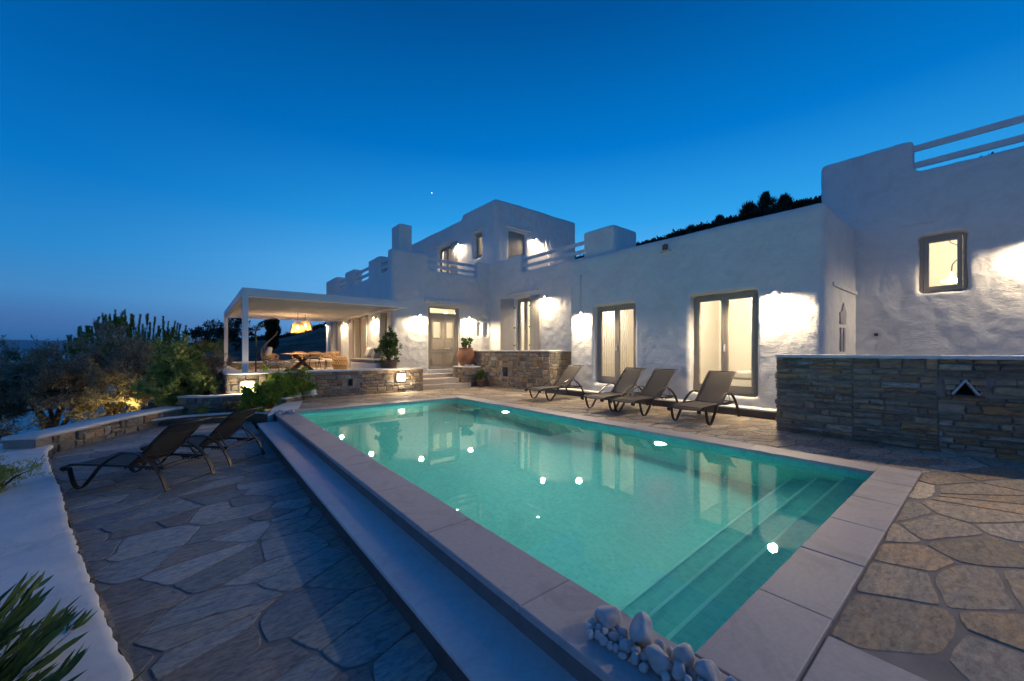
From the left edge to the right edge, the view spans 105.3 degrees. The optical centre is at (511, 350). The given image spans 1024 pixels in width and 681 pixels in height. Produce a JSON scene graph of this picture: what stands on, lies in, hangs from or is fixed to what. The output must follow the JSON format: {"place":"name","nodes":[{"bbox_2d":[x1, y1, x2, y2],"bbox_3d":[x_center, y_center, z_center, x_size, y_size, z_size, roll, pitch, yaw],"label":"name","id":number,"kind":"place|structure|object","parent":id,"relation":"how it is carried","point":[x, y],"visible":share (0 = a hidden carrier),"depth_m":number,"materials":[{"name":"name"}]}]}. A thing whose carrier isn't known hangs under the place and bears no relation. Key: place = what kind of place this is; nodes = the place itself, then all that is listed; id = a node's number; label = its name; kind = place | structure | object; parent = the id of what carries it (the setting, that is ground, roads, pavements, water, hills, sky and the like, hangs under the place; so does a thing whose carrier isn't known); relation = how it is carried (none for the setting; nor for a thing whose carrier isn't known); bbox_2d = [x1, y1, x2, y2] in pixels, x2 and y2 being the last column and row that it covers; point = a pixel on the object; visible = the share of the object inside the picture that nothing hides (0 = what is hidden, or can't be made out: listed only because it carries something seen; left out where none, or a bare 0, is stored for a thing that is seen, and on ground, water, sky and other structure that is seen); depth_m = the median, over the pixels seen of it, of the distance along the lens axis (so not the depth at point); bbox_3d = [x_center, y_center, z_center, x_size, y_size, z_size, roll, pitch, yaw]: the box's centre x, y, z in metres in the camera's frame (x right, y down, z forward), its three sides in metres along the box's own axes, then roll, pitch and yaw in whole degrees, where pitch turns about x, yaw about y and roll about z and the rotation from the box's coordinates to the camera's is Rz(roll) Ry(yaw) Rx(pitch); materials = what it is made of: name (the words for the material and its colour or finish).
{"place":"outdoors","nodes":[
{"label":"outdoors","id":0,"kind":"place"},
{"bbox_2d":[0,340,117,353],"bbox_3d":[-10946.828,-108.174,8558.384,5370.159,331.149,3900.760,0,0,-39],"label":"hills","id":1,"kind":"structure","parent":0,"point":[26,344],"depth_m":8319.51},
{"bbox_2d":[0,353,123,443],"bbox_3d":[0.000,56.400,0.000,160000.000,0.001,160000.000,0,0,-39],"label":"sea","id":2,"kind":"structure","parent":0,"point":[24,424],"depth_m":315.58,"materials":[{"name":"blue liquid"}]},
{"bbox_2d":[157,409,271,429],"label":"soil","id":3,"kind":"structure","parent":0,"point":[254,419],"depth_m":9.35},
{"bbox_2d":[188,403,210,413],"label":"shrub","id":4,"kind":"object","parent":3,"relation":"on","point":[201,410],"visible":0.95,"depth_m":9.62,"materials":[{"name":"green plant"}]},
{"bbox_2d":[215,401,237,411],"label":"shrub","id":5,"kind":"object","parent":3,"relation":"on","point":[227,407],"visible":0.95,"depth_m":9.88,"materials":[{"name":"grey plant"}]},
{"bbox_2d":[237,379,287,411],"bbox_3d":[-6.520,1.251,10.213,1.105,1.043,1.044,0,0,-39],"label":"shrub","id":6,"kind":"object","parent":3,"relation":"on","point":[265,391],"visible":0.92,"depth_m":9.95,"materials":[{"name":"green plant"}]},
{"bbox_2d":[259,364,314,405],"bbox_3d":[-6.276,1.022,10.941,1.490,1.362,1.070,0,0,-39],"label":"shrub","id":7,"kind":"object","parent":3,"relation":"on","point":[289,379],"visible":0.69,"depth_m":10.84,"materials":[{"name":"green plant"}]},
{"bbox_2d":[171,388,276,408],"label":"soil","id":8,"kind":"structure","parent":0,"point":[271,406],"depth_m":10.89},
{"bbox_2d":[130,333,222,406],"bbox_3d":[-8.809,0.699,10.372,1.848,2.349,2.395,0,0,-39],"label":"shrub","id":9,"kind":"object","parent":8,"relation":"on","point":[181,373],"visible":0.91,"depth_m":9.90,"materials":[{"name":"green plant"}]},
{"bbox_2d":[185,339,236,394],"bbox_3d":[-9.042,0.636,11.194,1.638,2.142,1.678,0,0,-4],"label":"shrub","id":10,"kind":"object","parent":8,"relation":"on","point":[213,363],"visible":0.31,"depth_m":11.28,"materials":[{"name":"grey plant"}]},
{"bbox_2d":[51,421,451,680],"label":"deck","id":11,"kind":"structure","parent":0,"point":[252,569],"depth_m":3.01,"materials":[{"name":"stone"}]},
{"bbox_2d":[1,406,183,451],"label":"stone wall","id":12,"kind":"structure","parent":11,"relation":"on","point":[71,436],"depth_m":7.28,"materials":[{"name":"stone"}]},
{"bbox_2d":[59,417,215,491],"bbox_3d":[-4.915,1.316,5.168,1.544,0.815,0.720,0,0,5],"label":"sun lounger","id":13,"kind":"object","parent":11,"relation":"on","point":[169,440],"visible":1,"depth_m":5.02,"materials":[{"name":"brown fabric"}]},
{"bbox_2d":[140,406,264,466],"bbox_3d":[-4.859,1.316,6.179,1.544,0.815,0.720,0,0,5],"label":"sun lounger","id":14,"kind":"object","parent":11,"relation":"on","point":[228,426],"visible":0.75,"depth_m":6.08,"materials":[{"name":"brown fabric"}]},
{"bbox_2d":[268,401,301,421],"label":"paving","id":15,"kind":"structure","parent":0,"point":[287,406],"depth_m":9.65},
{"bbox_2d":[238,367,453,377],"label":"terrace","id":16,"kind":"structure","parent":0,"point":[431,375],"depth_m":16.19,"materials":[{"name":"stone"}]},
{"bbox_2d":[255,318,298,371],"bbox_3d":[-8.345,-0.134,13.713,1.520,2.002,0.930,0,0,-19],"label":"hanging chair","id":17,"kind":"object","parent":16,"relation":"on","point":[268,352],"visible":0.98,"depth_m":13.53,"materials":[{"name":"brown metal"}]},
{"bbox_2d":[226,360,332,369],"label":"stone wall","id":18,"kind":"structure","parent":16,"relation":"on","point":[251,365],"depth_m":19.04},
{"bbox_2d":[281,353,319,370],"bbox_3d":[-9.128,0.502,16.992,1.600,0.778,1.600,0,0,-39],"label":"dining table","id":19,"kind":"object","parent":16,"relation":"on","point":[300,360],"visible":0.89,"depth_m":16.88,"materials":[{"name":"brown wood"}]},
{"bbox_2d":[304,352,321,369],"bbox_3d":[-8.270,0.453,16.246,0.594,0.837,0.652,0,0,41],"label":"rope chair","id":20,"kind":"object","parent":16,"relation":"on","point":[315,360],"visible":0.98,"depth_m":16.10,"materials":[{"name":"fabric"}]},
{"bbox_2d":[213,364,422,397],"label":"stone wall","id":21,"kind":"structure","parent":16,"relation":"on","point":[341,382],"depth_m":12.36,"materials":[{"name":"stone"}]},
{"bbox_2d":[224,287,407,371],"bbox_3d":[-8.303,-0.565,15.644,4.814,2.330,8.914,0,0,-39],"label":"pergola","id":22,"kind":"object","parent":21,"relation":"on","point":[250,303],"visible":0.94,"depth_m":13.70,"materials":[{"name":"paint"}]},
{"bbox_2d":[290,322,304,332],"bbox_3d":[-9.039,-1.171,16.485,0.557,0.859,0.560,0,0,-39],"label":"pendant lamp","id":23,"kind":"object","parent":22,"relation":"hanging from","point":[299,326],"visible":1,"depth_m":16.33,"materials":[{"name":"beige wicker"}]},
{"bbox_2d":[301,320,311,330],"bbox_3d":[-9.035,-1.228,17.068,0.557,0.745,0.560,0,0,-39],"label":"pendant lamp","id":24,"kind":"object","parent":22,"relation":"hanging from","point":[307,325],"visible":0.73,"depth_m":17.00,"materials":[{"name":"beige wicker"}]},
{"bbox_2d":[397,373,404,380],"bbox_3d":[-3.817,0.910,13.389,0.270,0.270,0.145,0,0,-39],"label":"recessed light","id":25,"kind":"object","parent":21,"relation":"attached to","point":[399,376],"visible":1,"depth_m":13.36,"materials":[{"name":"white"}]},
{"bbox_2d":[324,351,338,369],"bbox_3d":[-8.110,0.453,17.604,0.594,0.837,0.652,0,0,-31],"label":"rope chair","id":26,"kind":"object","parent":16,"relation":"on","point":[332,357],"visible":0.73,"depth_m":17.39,"materials":[{"name":"fabric"}]},
{"bbox_2d":[332,356,347,368],"bbox_3d":[-7.575,0.570,17.220,0.656,0.634,0.656,0,0,-39],"label":"wicker chair","id":27,"kind":"object","parent":16,"relation":"on","point":[339,362],"visible":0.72,"depth_m":17.00,"materials":[{"name":"beige wicker"}]},
{"bbox_2d":[350,358,399,368],"bbox_3d":[-5.366,0.638,15.181,0.966,0.636,2.856,0,0,-39],"label":"bench","id":28,"kind":"object","parent":16,"relation":"on","point":[359,363],"visible":0.32,"depth_m":14.66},
{"bbox_2d":[379,360,397,367],"bbox_3d":[-4.342,0.600,13.752,0.620,0.540,0.620,0,0,-39],"label":"plant pot","id":29,"kind":"object","parent":16,"relation":"on","point":[389,364],"visible":0.59,"depth_m":13.51,"materials":[{"name":"ceramic"}]},
{"bbox_2d":[374,325,402,363],"bbox_3d":[-4.332,-0.180,13.783,0.898,1.464,1.075,0,0,-1],"label":"potted plant","id":30,"kind":"object","parent":29,"relation":"in","point":[390,340],"visible":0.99,"depth_m":13.58,"materials":[{"name":"green plant"}]},
{"bbox_2d":[98,205,805,417],"bbox_3d":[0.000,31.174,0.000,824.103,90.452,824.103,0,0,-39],"label":"ground","id":31,"kind":"structure","parent":0,"point":[313,341],"depth_m":40.20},
{"bbox_2d":[0,409,23,443],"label":"olive tree","id":32,"kind":"object","parent":31,"relation":"on","point":[7,430],"visible":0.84,"depth_m":9.48,"materials":[{"name":"green plant"}]},
{"bbox_2d":[0,451,51,492],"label":"shrub","id":33,"kind":"object","parent":31,"relation":"on","point":[8,472],"visible":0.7,"depth_m":4.50,"materials":[{"name":"green plant"}]},
{"bbox_2d":[0,334,104,425],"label":"olive tree","id":34,"kind":"object","parent":31,"relation":"on","point":[6,411],"visible":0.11,"depth_m":10.70,"materials":[{"name":"green plant"}]},
{"bbox_2d":[0,444,139,680],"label":"garden wall","id":35,"kind":"structure","parent":31,"relation":"on","point":[37,531],"depth_m":2.84,"materials":[{"name":"paint"}]},
{"bbox_2d":[0,554,145,680],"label":"oleander","id":36,"kind":"object","parent":31,"relation":"on","point":[30,648],"visible":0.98,"depth_m":1.88,"materials":[{"name":"green plant"}]},
{"bbox_2d":[0,334,152,429],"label":"olive tree","id":37,"kind":"object","parent":31,"relation":"on","point":[38,388],"visible":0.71,"depth_m":10.51,"materials":[{"name":"green plant"}]},
{"bbox_2d":[35,318,166,423],"bbox_3d":[-12.060,0.800,12.025,3.424,3.528,4.314,0,0,-39],"label":"olive tree","id":38,"kind":"object","parent":31,"relation":"on","point":[141,361],"visible":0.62,"depth_m":11.41,"materials":[{"name":"green plant"}]},
{"bbox_2d":[60,309,188,395],"bbox_3d":[-16.330,0.191,16.642,4.491,3.926,4.329,0,0,-39],"label":"cactus","id":39,"kind":"object","parent":31,"relation":"on","point":[167,336],"visible":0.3,"depth_m":16.13,"materials":[{"name":"green plant"}]},
{"bbox_2d":[181,322,214,341],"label":"tree","id":40,"kind":"object","parent":31,"relation":"on","point":[195,331],"visible":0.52,"depth_m":47.98,"materials":[{"name":"green plant"}]},
{"bbox_2d":[187,337,229,361],"bbox_3d":[-13.903,0.526,17.411,2.318,2.549,2.616,0,0,-39],"label":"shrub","id":41,"kind":"object","parent":31,"relation":"on","point":[206,347],"visible":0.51,"depth_m":17.31,"materials":[{"name":"green plant"}]},
{"bbox_2d":[150,411,269,427],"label":"stone wall","id":42,"kind":"structure","parent":31,"relation":"on","point":[154,422],"depth_m":9.39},
{"bbox_2d":[177,393,248,414],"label":"stone wall","id":43,"kind":"structure","parent":31,"relation":"on","point":[193,401],"depth_m":9.87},
{"bbox_2d":[189,325,237,341],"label":"tree","id":44,"kind":"object","parent":31,"relation":"on","point":[207,332],"visible":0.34,"depth_m":45.84,"materials":[{"name":"green plant"}]},
{"bbox_2d":[202,318,265,350],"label":"tree","id":45,"kind":"object","parent":31,"relation":"on","point":[234,330],"visible":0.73,"depth_m":40.43,"materials":[{"name":"green plant"}]},
{"bbox_2d":[263,319,281,350],"bbox_3d":[-24.064,-2.354,39.221,1.717,5.800,1.683,0,0,-39],"label":"cypress tree","id":46,"kind":"object","parent":31,"relation":"on","point":[271,330],"visible":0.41,"depth_m":38.85,"materials":[{"name":"green plant"}]},
{"bbox_2d":[277,393,316,405],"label":"stone wall","id":47,"kind":"structure","parent":31,"relation":"on","point":[292,398],"depth_m":10.89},
{"bbox_2d":[257,421,577,680],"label":"long step","id":48,"kind":"object","parent":31,"relation":"on","point":[461,629],"visible":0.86,"depth_m":2.56,"materials":[{"name":"concrete"}]},
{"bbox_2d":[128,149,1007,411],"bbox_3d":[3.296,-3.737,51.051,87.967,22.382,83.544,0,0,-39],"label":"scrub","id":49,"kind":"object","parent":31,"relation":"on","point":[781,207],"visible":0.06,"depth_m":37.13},
{"bbox_2d":[273,395,920,680],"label":"swimming pool","id":50,"kind":"structure","parent":31,"relation":"in","point":[776,625],"depth_m":2.54,"materials":[{"name":"liquid"}]},
{"bbox_2d":[300,400,868,654],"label":"water","id":51,"kind":"structure","parent":50,"relation":"in","point":[696,547],"depth_m":3.95,"materials":[{"name":"teal liquid"}]},
{"bbox_2d":[585,622,593,632],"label":"pebble","id":52,"kind":"object","parent":50,"relation":"on","point":[588,625],"visible":0.75,"depth_m":1.93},
{"bbox_2d":[586,629,593,639],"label":"pebble","id":53,"kind":"object","parent":50,"relation":"on","point":[590,634],"visible":1,"depth_m":1.89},
{"bbox_2d":[588,617,595,625],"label":"pebble","id":54,"kind":"object","parent":50,"relation":"on","point":[591,620],"visible":0.64,"depth_m":1.97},
{"bbox_2d":[594,623,602,631],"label":"pebble","id":55,"kind":"object","parent":50,"relation":"on","point":[599,626],"visible":0.65,"depth_m":1.93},
{"bbox_2d":[598,634,607,645],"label":"pebble","id":56,"kind":"object","parent":50,"relation":"on","point":[603,640],"visible":0.99,"depth_m":1.85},
{"bbox_2d":[594,605,621,631],"bbox_3d":[0.486,1.356,1.989,0.117,0.110,0.114,0,0,-27],"label":"pebble","id":57,"kind":"object","parent":50,"relation":"on","point":[608,617],"visible":0.91,"depth_m":1.96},
{"bbox_2d":[606,641,612,650],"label":"pebble","id":58,"kind":"object","parent":50,"relation":"on","point":[609,645],"visible":1,"depth_m":1.82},
{"bbox_2d":[608,632,619,643],"bbox_3d":[0.488,1.380,1.877,0.057,0.049,0.039,-5,-19,18],"label":"pebble","id":59,"kind":"object","parent":50,"relation":"on","point":[613,637],"visible":0.92,"depth_m":1.87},
{"bbox_2d":[613,643,620,653],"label":"pebble","id":60,"kind":"object","parent":50,"relation":"on","point":[616,649],"visible":0.95,"depth_m":1.81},
{"bbox_2d":[618,652,626,659],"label":"pebble","id":61,"kind":"object","parent":50,"relation":"on","point":[622,655],"visible":1,"depth_m":1.77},
{"bbox_2d":[618,626,627,637],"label":"pebble","id":62,"kind":"object","parent":50,"relation":"on","point":[623,631],"visible":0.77,"depth_m":1.89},
{"bbox_2d":[619,638,632,654],"bbox_3d":[0.531,1.377,1.819,0.061,0.058,0.060,0,0,24],"label":"pebble","id":63,"kind":"object","parent":50,"relation":"on","point":[625,645],"visible":0.9,"depth_m":1.80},
{"bbox_2d":[630,652,640,665],"bbox_3d":[0.551,1.379,1.749,0.041,0.049,0.044,0,0,39],"label":"pebble","id":64,"kind":"object","parent":50,"relation":"on","point":[635,659],"visible":1,"depth_m":1.74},
{"bbox_2d":[631,646,640,653],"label":"pebble","id":65,"kind":"object","parent":50,"relation":"on","point":[636,649],"visible":0.87,"depth_m":1.77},
{"bbox_2d":[629,611,651,646],"bbox_3d":[0.613,1.332,1.859,0.107,0.157,0.132,5,-3,28],"label":"pebble","id":66,"kind":"object","parent":50,"relation":"on","point":[640,631],"visible":0.96,"depth_m":1.83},
{"bbox_2d":[638,662,648,672],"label":"pebble","id":67,"kind":"object","parent":50,"relation":"on","point":[643,667],"visible":1,"depth_m":1.70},
{"bbox_2d":[639,651,648,663],"bbox_3d":[0.591,1.379,1.755,0.050,0.049,0.034,0,0,37],"label":"pebble","id":68,"kind":"object","parent":50,"relation":"on","point":[643,657],"visible":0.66,"depth_m":1.74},
{"bbox_2d":[645,644,670,674],"bbox_3d":[0.641,1.353,1.718,0.089,0.103,0.112,0,0,-5],"label":"pebble","id":69,"kind":"object","parent":50,"relation":"on","point":[657,658],"visible":0.94,"depth_m":1.68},
{"bbox_2d":[655,639,664,650],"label":"pebble","id":70,"kind":"object","parent":50,"relation":"on","point":[660,643],"visible":0.72,"depth_m":1.79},
{"bbox_2d":[660,670,670,680],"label":"pebble","id":71,"kind":"object","parent":50,"relation":"on","point":[665,675],"visible":1,"depth_m":1.65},
{"bbox_2d":[666,646,672,657],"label":"pebble","id":72,"kind":"object","parent":50,"relation":"on","point":[669,649],"visible":0.62,"depth_m":1.78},
{"bbox_2d":[672,660,685,680],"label":"pebble","id":73,"kind":"object","parent":50,"relation":"on","point":[678,671],"visible":0.91,"depth_m":1.63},
{"bbox_2d":[671,642,694,673],"bbox_3d":[0.749,1.344,1.711,0.089,0.138,0.099,0,0,-20],"label":"pebble","id":74,"kind":"object","parent":50,"relation":"on","point":[683,653],"visible":0.72,"depth_m":1.68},
{"bbox_2d":[683,674,691,680],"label":"pebble","id":75,"kind":"object","parent":50,"relation":"on","point":[686,677],"visible":1,"depth_m":1.59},
{"bbox_2d":[686,667,697,680],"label":"pebble","id":76,"kind":"object","parent":50,"relation":"on","point":[691,672],"visible":0.75,"depth_m":1.65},
{"bbox_2d":[695,659,721,680],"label":"pebble","id":77,"kind":"object","parent":50,"relation":"on","point":[707,669],"visible":0.98,"depth_m":1.62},
{"bbox_2d":[326,115,1023,419],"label":"villa","id":78,"kind":"object","parent":31,"relation":"on","point":[863,256],"visible":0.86,"depth_m":9.31,"materials":[{"name":"white paint"}]},
{"bbox_2d":[328,321,341,358],"bbox_3d":[-9.372,-0.375,21.028,0.360,2.434,2.560,0,0,-39],"label":"window","id":79,"kind":"structure","parent":78,"relation":"in","point":[339,324],"depth_m":21.46,"materials":[{"name":"beige paint"}]},
{"bbox_2d":[349,316,366,366],"bbox_3d":[-6.996,-0.360,18.094,0.360,2.404,2.510,0,0,-39],"label":"window","id":80,"kind":"structure","parent":78,"relation":"in","point":[364,319],"depth_m":18.49,"materials":[{"name":"beige paint"}]},
{"bbox_2d":[424,299,468,372],"bbox_3d":[-2.811,-0.585,16.581,2.060,3.030,0.390,0,0,-39],"label":"door","id":81,"kind":"structure","parent":78,"relation":"in","point":[442,351],"depth_m":16.54,"materials":[{"name":"beige paint"}]},
{"bbox_2d":[441,241,456,273],"bbox_3d":[-3.674,-4.810,22.703,0.375,2.644,2.412,0,0,-39],"label":"window","id":82,"kind":"structure","parent":78,"relation":"in","point":[453,246],"depth_m":22.10,"materials":[{"name":"beige paint"}]},
{"bbox_2d":[477,234,481,258],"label":"window","id":83,"kind":"structure","parent":78,"relation":"in","point":[479,236],"depth_m":20.58,"materials":[{"name":"beige paint"}]},
{"bbox_2d":[508,231,523,257],"bbox_3d":[0.215,-4.770,20.003,1.030,2.500,0.040,0,0,-39],"label":"window","id":84,"kind":"structure","parent":78,"relation":"in","point":[515,240],"depth_m":19.95,"materials":[{"name":"glass"}]},
{"bbox_2d":[500,294,539,349],"bbox_3d":[0.469,-0.910,16.314,0.549,2.644,2.160,0,0,-48],"label":"window","id":85,"kind":"structure","parent":78,"relation":"in","point":[507,307],"depth_m":16.65,"materials":[{"name":"beige paint"}]},
{"bbox_2d":[597,303,635,383],"bbox_3d":[3.129,-0.180,11.632,0.136,2.384,1.484,0,0,-39],"label":"window","id":86,"kind":"structure","parent":78,"relation":"in","point":[601,379],"depth_m":11.66,"materials":[{"name":"beige paint"}]},
{"bbox_2d":[603,310,628,375],"bbox_3d":[3.414,-0.275,13.184,1.500,2.550,0.245,0,0,-39],"label":"curtain","id":87,"kind":"object","parent":86,"relation":"in","point":[609,343],"visible":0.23,"depth_m":13.02,"materials":[{"name":"beige fabric"}]},
{"bbox_2d":[693,290,757,396],"bbox_3d":[5.046,-0.165,9.265,0.136,2.434,1.534,0,0,-39],"label":"window","id":88,"kind":"structure","parent":78,"relation":"in","point":[747,391],"depth_m":9.22,"materials":[{"name":"beige paint"}]},
{"bbox_2d":[732,370,750,386],"bbox_3d":[6.982,0.765,10.287,1.840,0.450,1.540,0,0,-39],"label":"bed","id":89,"kind":"object","parent":78,"relation":"in","point":[742,378],"visible":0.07,"depth_m":10.13,"materials":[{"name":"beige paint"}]},
{"bbox_2d":[751,298,751,386],"bbox_3d":[5.806,-0.310,9.194,0.088,2.580,0.341,0,0,-39],"label":"curtain","id":90,"kind":"object","parent":78,"relation":"hanging from","point":[751,342],"visible":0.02,"depth_m":9.29,"materials":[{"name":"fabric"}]},
{"bbox_2d":[919,232,967,293],"bbox_3d":[9.194,-1.860,8.333,0.082,1.264,0.724,0,0,-39],"label":"window","id":91,"kind":"structure","parent":78,"relation":"in","point":[961,237],"depth_m":8.29,"materials":[{"name":"beige paint"}]},
{"bbox_2d":[941,241,956,282],"bbox_3d":[10.140,-2.401,9.009,0.360,1.701,0.360,0,0,-39],"label":"pendant lamp","id":92,"kind":"object","parent":78,"relation":"hanging from","point":[951,277],"visible":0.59,"depth_m":8.96,"materials":[{"name":"white wood"}]},
{"bbox_2d":[737,201,760,213],"bbox_3d":[23.897,-13.706,38.858,2.668,2.699,2.431,0,0,35],"label":"juniper tree","id":93,"kind":"object","parent":31,"relation":"on","point":[748,207],"visible":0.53,"depth_m":38.56,"materials":[{"name":"green plant"}]},
{"bbox_2d":[754,190,780,209],"bbox_3d":[24.738,-14.136,38.171,2.509,3.257,2.645,0,0,10],"label":"juniper tree","id":94,"kind":"object","parent":31,"relation":"on","point":[765,200],"visible":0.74,"depth_m":37.76,"materials":[{"name":"green plant"}]},
{"bbox_2d":[775,193,794,206],"bbox_3d":[26.046,-13.906,37.403,2.115,2.680,2.287,0,0,-12],"label":"juniper tree","id":95,"kind":"object","parent":31,"relation":"on","point":[783,198],"visible":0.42,"depth_m":37.00,"materials":[{"name":"green plant"}]},
{"bbox_2d":[0,0,1023,344],"label":"sky","id":96,"kind":"structure","parent":0,"point":[169,159],"materials":[{"name":"blue"}]},
{"bbox_2d":[294,386,1023,680],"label":"deck","id":97,"kind":"structure","parent":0,"point":[937,593],"depth_m":2.65,"materials":[{"name":"stone"}]},
{"bbox_2d":[423,377,470,389],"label":"entrance steps","id":98,"kind":"structure","parent":97,"relation":"on","point":[440,383],"depth_m":14.92,"materials":[{"name":"stone"}]},
{"bbox_2d":[453,366,480,385],"bbox_3d":[-1.825,1.041,15.853,0.829,0.847,0.890,0,0,-39],"label":"pot stand","id":99,"kind":"object","parent":97,"relation":"on","point":[465,374],"visible":0.77,"depth_m":15.53,"materials":[{"name":"stone"}]},
{"bbox_2d":[457,348,474,365],"bbox_3d":[-1.890,0.252,16.047,0.736,0.736,0.736,0,0,-39],"label":"terracotta urn","id":100,"kind":"object","parent":99,"relation":"on","point":[465,356],"visible":0.9,"depth_m":15.78,"materials":[{"name":"ceramic"}]},
{"bbox_2d":[461,337,473,347],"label":"potted plant","id":101,"kind":"object","parent":100,"relation":"in","point":[464,343],"visible":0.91,"depth_m":16.00,"materials":[{"name":"green plant"}]},
{"bbox_2d":[476,379,484,386],"bbox_3d":[-1.228,1.275,15.373,0.350,0.290,0.350,0,0,-39],"label":"plant pot","id":102,"kind":"object","parent":97,"relation":"on","point":[480,383],"visible":0.98,"depth_m":15.26,"materials":[{"name":"ceramic"}]},
{"bbox_2d":[475,369,486,379],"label":"potted plant","id":103,"kind":"object","parent":102,"relation":"in","point":[480,373],"visible":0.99,"depth_m":15.30,"materials":[{"name":"green plant"}]},
{"bbox_2d":[472,350,570,390],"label":"stone wall","id":104,"kind":"structure","parent":97,"relation":"on","point":[519,369],"depth_m":14.31,"materials":[{"name":"stone"}]},
{"bbox_2d":[524,365,584,400],"bbox_3d":[1.294,0.926,11.599,1.906,0.970,0.720,0,0,-39],"label":"sun lounger","id":105,"kind":"object","parent":97,"relation":"on","point":[567,376],"visible":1,"depth_m":11.79,"materials":[{"name":"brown fabric"}]},
{"bbox_2d":[581,367,647,410],"bbox_3d":[2.567,0.926,9.710,1.906,0.970,0.720,0,0,-40],"label":"sun lounger","id":106,"kind":"object","parent":97,"relation":"on","point":[626,382],"visible":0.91,"depth_m":9.92,"materials":[{"name":"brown fabric"}]},
{"bbox_2d":[609,368,678,415],"bbox_3d":[3.089,0.926,9.064,1.906,0.970,0.720,0,0,-39],"label":"sun lounger","id":107,"kind":"object","parent":97,"relation":"on","point":[656,384],"visible":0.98,"depth_m":9.25,"materials":[{"name":"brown fabric"}]},
{"bbox_2d":[667,370,739,424],"bbox_3d":[3.944,0.926,8.008,1.906,0.970,0.720,0,0,-41],"label":"sun lounger","id":108,"kind":"object","parent":97,"relation":"on","point":[713,390],"visible":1,"depth_m":8.21,"materials":[{"name":"brown metal"}]},
{"bbox_2d":[775,354,1023,460],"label":"stone wall","id":109,"kind":"structure","parent":97,"relation":"on","point":[969,405],"depth_m":5.67,"materials":[{"name":"stone"}]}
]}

